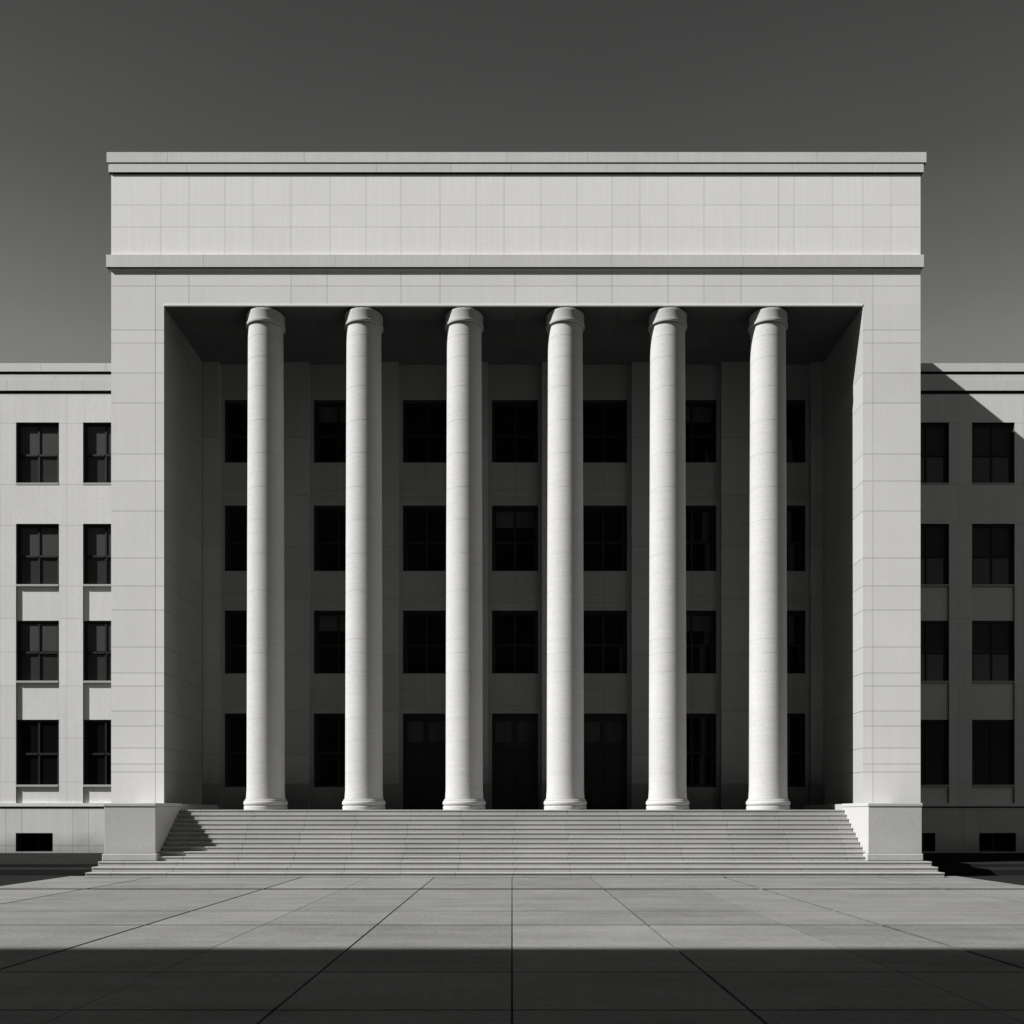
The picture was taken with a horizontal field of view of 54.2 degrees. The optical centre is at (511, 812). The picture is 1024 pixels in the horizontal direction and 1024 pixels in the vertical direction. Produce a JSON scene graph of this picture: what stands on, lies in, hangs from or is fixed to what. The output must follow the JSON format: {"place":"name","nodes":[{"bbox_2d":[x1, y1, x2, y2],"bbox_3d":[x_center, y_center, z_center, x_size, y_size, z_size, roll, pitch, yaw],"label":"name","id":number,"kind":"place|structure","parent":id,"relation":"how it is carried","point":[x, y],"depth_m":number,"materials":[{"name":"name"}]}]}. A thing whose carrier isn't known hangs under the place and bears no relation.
{"place":"outdoors","nodes":[
{"label":"outdoors","id":0,"kind":"place"},
{"bbox_2d":[0,872,1023,885],"bbox_3d":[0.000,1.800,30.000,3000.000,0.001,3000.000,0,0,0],"label":"ground","id":1,"kind":"structure","parent":0,"point":[11,880],"depth_m":27.48,"materials":[{"name":"concrete"}]},
{"bbox_2d":[0,853,103,875],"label":"terrace","id":2,"kind":"structure","parent":1,"relation":"on","point":[46,864],"depth_m":29.90,"materials":[{"name":"stone"}]},
{"bbox_2d":[0,152,1023,860],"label":"civic building","id":3,"kind":"structure","parent":1,"relation":"on","point":[510,480],"depth_m":31.29,"materials":[{"name":"stone"}]},
{"bbox_2d":[20,833,52,850],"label":"basement window","id":4,"kind":"structure","parent":3,"relation":"in","point":[28,841],"depth_m":38.17,"materials":[{"name":"black glass"}]},
{"bbox_2d":[16,424,58,484],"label":"window","id":5,"kind":"structure","parent":3,"relation":"in","point":[38,444],"depth_m":37.96,"materials":[{"name":"black glass"}]},
{"bbox_2d":[16,525,58,586],"bbox_3d":[-17.936,-9.747,37.894,1.625,2.370,0.213,0,0,0],"label":"window","id":6,"kind":"structure","parent":3,"relation":"in","point":[38,545],"depth_m":37.96,"materials":[{"name":"black glass"}]},
{"bbox_2d":[16,621,58,682],"bbox_3d":[-17.936,-6.099,37.894,1.625,2.370,0.213,0,0,0],"label":"window","id":7,"kind":"structure","parent":3,"relation":"in","point":[38,641],"depth_m":37.96,"materials":[{"name":"black glass"}]},
{"bbox_2d":[16,720,58,786],"bbox_3d":[-17.936,-2.259,37.894,1.625,2.552,0.213,0,0,0],"label":"window","id":8,"kind":"structure","parent":3,"relation":"in","point":[38,740],"depth_m":37.97,"materials":[{"name":"black glass"}]},
{"bbox_2d":[83,424,110,484],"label":"window","id":9,"kind":"structure","parent":3,"relation":"in","point":[97,437],"depth_m":37.96,"materials":[{"name":"black glass"}]},
{"bbox_2d":[83,525,110,586],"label":"window","id":10,"kind":"structure","parent":3,"relation":"in","point":[97,538],"depth_m":37.96,"materials":[{"name":"black glass"}]},
{"bbox_2d":[83,621,110,682],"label":"window","id":11,"kind":"structure","parent":3,"relation":"in","point":[97,634],"depth_m":37.96,"materials":[{"name":"black glass"}]},
{"bbox_2d":[83,720,110,786],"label":"window","id":12,"kind":"structure","parent":3,"relation":"in","point":[97,733],"depth_m":37.97,"materials":[{"name":"black glass"}]},
{"bbox_2d":[227,508,246,570],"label":"window","id":13,"kind":"structure","parent":3,"relation":"in","point":[236,517],"depth_m":34.28,"materials":[{"name":"black glass"}]},
{"bbox_2d":[227,612,246,673],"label":"window","id":14,"kind":"structure","parent":3,"relation":"in","point":[236,621],"depth_m":34.28,"materials":[{"name":"black glass"}]},
{"bbox_2d":[227,714,246,786],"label":"window","id":15,"kind":"structure","parent":3,"relation":"in","point":[236,723],"depth_m":34.28,"materials":[{"name":"black glass"}]},
{"bbox_2d":[227,404,247,462],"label":"window","id":16,"kind":"structure","parent":3,"relation":"in","point":[237,414],"depth_m":34.28,"materials":[{"name":"black glass"}]},
{"bbox_2d":[316,714,344,786],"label":"window","id":17,"kind":"structure","parent":3,"relation":"in","point":[330,728],"depth_m":34.28,"materials":[{"name":"black glass"}]},
{"bbox_2d":[316,404,345,462],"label":"window","id":18,"kind":"structure","parent":3,"relation":"in","point":[330,418],"depth_m":34.27,"materials":[{"name":"black glass"}]},
{"bbox_2d":[316,508,345,570],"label":"window","id":19,"kind":"structure","parent":3,"relation":"in","point":[330,522],"depth_m":34.28,"materials":[{"name":"black glass"}]},
{"bbox_2d":[316,612,345,673],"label":"window","id":20,"kind":"structure","parent":3,"relation":"in","point":[330,626],"depth_m":34.27,"materials":[{"name":"black glass"}]},
{"bbox_2d":[404,508,445,570],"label":"window","id":21,"kind":"structure","parent":3,"relation":"in","point":[424,528],"depth_m":34.28,"materials":[{"name":"black glass"}]},
{"bbox_2d":[404,612,445,673],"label":"window","id":22,"kind":"structure","parent":3,"relation":"in","point":[424,632],"depth_m":34.28,"materials":[{"name":"black glass"}]},
{"bbox_2d":[404,714,445,809],"bbox_3d":[-2.921,-1.736,34.215,1.561,3.281,0.130,0,0,0],"label":"door","id":23,"kind":"structure","parent":3,"relation":"in","point":[424,734],"depth_m":34.20,"materials":[{"name":"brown metal"}]},
{"bbox_2d":[404,404,446,462],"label":"window","id":24,"kind":"structure","parent":3,"relation":"in","point":[425,425],"depth_m":34.28,"materials":[{"name":"black glass"}]},
{"bbox_2d":[492,404,537,462],"bbox_3d":[0.102,-12.953,34.268,1.561,2.121,0.087,0,0,0],"label":"window","id":25,"kind":"structure","parent":3,"relation":"in","point":[514,426],"depth_m":34.28,"materials":[{"name":"black glass"}]},
{"bbox_2d":[492,508,537,570],"bbox_3d":[0.102,-9.322,34.268,1.561,2.222,0.087,0,0,0],"label":"window","id":26,"kind":"structure","parent":3,"relation":"in","point":[514,530],"depth_m":34.27,"materials":[{"name":"black glass"}]},
{"bbox_2d":[492,612,537,673],"bbox_3d":[0.102,-5.802,34.268,1.561,2.138,0.087,0,0,0],"label":"window","id":27,"kind":"structure","parent":3,"relation":"in","point":[514,634],"depth_m":34.28,"materials":[{"name":"black glass"}]},
{"bbox_2d":[492,714,537,809],"bbox_3d":[0.102,-1.736,34.215,1.561,3.281,0.130,0,0,0],"label":"door","id":28,"kind":"structure","parent":3,"relation":"in","point":[514,736],"depth_m":34.20,"materials":[{"name":"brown metal"}]},
{"bbox_2d":[583,404,625,462],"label":"window","id":29,"kind":"structure","parent":3,"relation":"in","point":[604,425],"depth_m":34.28,"materials":[{"name":"black glass"}]},
{"bbox_2d":[583,508,625,570],"bbox_3d":[3.125,-9.322,34.268,1.561,2.222,0.087,0,0,0],"label":"window","id":30,"kind":"structure","parent":3,"relation":"in","point":[604,529],"depth_m":34.28,"materials":[{"name":"black glass"}]},
{"bbox_2d":[584,612,625,673],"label":"window","id":31,"kind":"structure","parent":3,"relation":"in","point":[604,632],"depth_m":34.28,"materials":[{"name":"black glass"}]},
{"bbox_2d":[584,714,625,809],"bbox_3d":[3.125,-1.736,34.215,1.561,3.281,0.130,0,0,0],"label":"door","id":32,"kind":"structure","parent":3,"relation":"in","point":[604,734],"depth_m":34.20,"materials":[{"name":"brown metal"}]},
{"bbox_2d":[685,404,713,462],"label":"window","id":33,"kind":"structure","parent":3,"relation":"in","point":[699,418],"depth_m":34.27,"materials":[{"name":"black glass"}]},
{"bbox_2d":[686,508,713,570],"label":"window","id":34,"kind":"structure","parent":3,"relation":"in","point":[699,521],"depth_m":34.28,"materials":[{"name":"black glass"}]},
{"bbox_2d":[686,612,713,673],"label":"window","id":35,"kind":"structure","parent":3,"relation":"in","point":[699,625],"depth_m":34.27,"materials":[{"name":"black glass"}]},
{"bbox_2d":[686,714,713,786],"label":"window","id":36,"kind":"structure","parent":3,"relation":"in","point":[699,727],"depth_m":34.28,"materials":[{"name":"black glass"}]},
{"bbox_2d":[786,404,802,462],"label":"window","id":37,"kind":"structure","parent":3,"relation":"in","point":[794,412],"depth_m":34.28,"materials":[{"name":"black glass"}]},
{"bbox_2d":[786,508,802,570],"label":"window","id":38,"kind":"structure","parent":3,"relation":"in","point":[794,515],"depth_m":34.28,"materials":[{"name":"black glass"}]},
{"bbox_2d":[787,612,802,673],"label":"window","id":39,"kind":"structure","parent":3,"relation":"in","point":[794,619],"depth_m":34.28,"materials":[{"name":"black glass"}]},
{"bbox_2d":[787,714,802,786],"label":"window","id":40,"kind":"structure","parent":3,"relation":"in","point":[794,721],"depth_m":34.28,"materials":[{"name":"black glass"}]},
{"bbox_2d":[922,833,930,850],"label":"basement window","id":41,"kind":"structure","parent":3,"relation":"in","point":[926,837],"depth_m":38.17,"materials":[{"name":"black glass"}]},
{"bbox_2d":[920,424,948,484],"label":"window","id":42,"kind":"structure","parent":3,"relation":"in","point":[933,437],"depth_m":37.96,"materials":[{"name":"black glass"}]},
{"bbox_2d":[920,525,948,586],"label":"window","id":43,"kind":"structure","parent":3,"relation":"in","point":[933,538],"depth_m":37.96,"materials":[{"name":"black glass"}]},
{"bbox_2d":[920,621,948,682],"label":"window","id":44,"kind":"structure","parent":3,"relation":"in","point":[933,634],"depth_m":37.96,"materials":[{"name":"black glass"}]},
{"bbox_2d":[920,720,948,786],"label":"window","id":45,"kind":"structure","parent":3,"relation":"in","point":[933,733],"depth_m":37.97,"materials":[{"name":"black glass"}]},
{"bbox_2d":[972,424,1013,484],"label":"window","id":46,"kind":"structure","parent":3,"relation":"in","point":[992,444],"depth_m":37.96,"materials":[{"name":"black glass"}]},
{"bbox_2d":[972,525,1013,586],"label":"window","id":47,"kind":"structure","parent":3,"relation":"in","point":[992,545],"depth_m":37.96,"materials":[{"name":"black glass"}]},
{"bbox_2d":[972,621,1013,682],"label":"window","id":48,"kind":"structure","parent":3,"relation":"in","point":[992,641],"depth_m":37.96,"materials":[{"name":"black glass"}]},
{"bbox_2d":[972,720,1013,786],"bbox_3d":[18.193,-2.259,37.894,1.610,2.552,0.213,0,0,0],"label":"window","id":49,"kind":"structure","parent":3,"relation":"in","point":[992,740],"depth_m":37.97,"materials":[{"name":"black glass"}]},
{"bbox_2d":[979,833,1010,850],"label":"basement window","id":50,"kind":"structure","parent":3,"relation":"in","point":[987,841],"depth_m":38.17,"materials":[{"name":"black glass"}]},
{"bbox_2d":[0,876,1023,1023],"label":"plaza","id":51,"kind":"structure","parent":1,"relation":"on","point":[509,950],"depth_m":12.58,"materials":[{"name":"grey concrete"}]},
{"bbox_2d":[85,810,944,876],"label":"entrance stairs","id":52,"kind":"structure","parent":51,"relation":"on","point":[492,843],"depth_m":28.43,"materials":[{"name":"stone"}]},
{"bbox_2d":[922,853,1023,875],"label":"terrace","id":53,"kind":"structure","parent":1,"relation":"on","point":[979,864],"depth_m":29.90,"materials":[{"name":"stone"}]},
{"bbox_2d":[0,0,1023,362],"label":"sky","id":54,"kind":"structure","parent":0,"point":[81,81],"materials":[{"name":"grey"}]}
]}

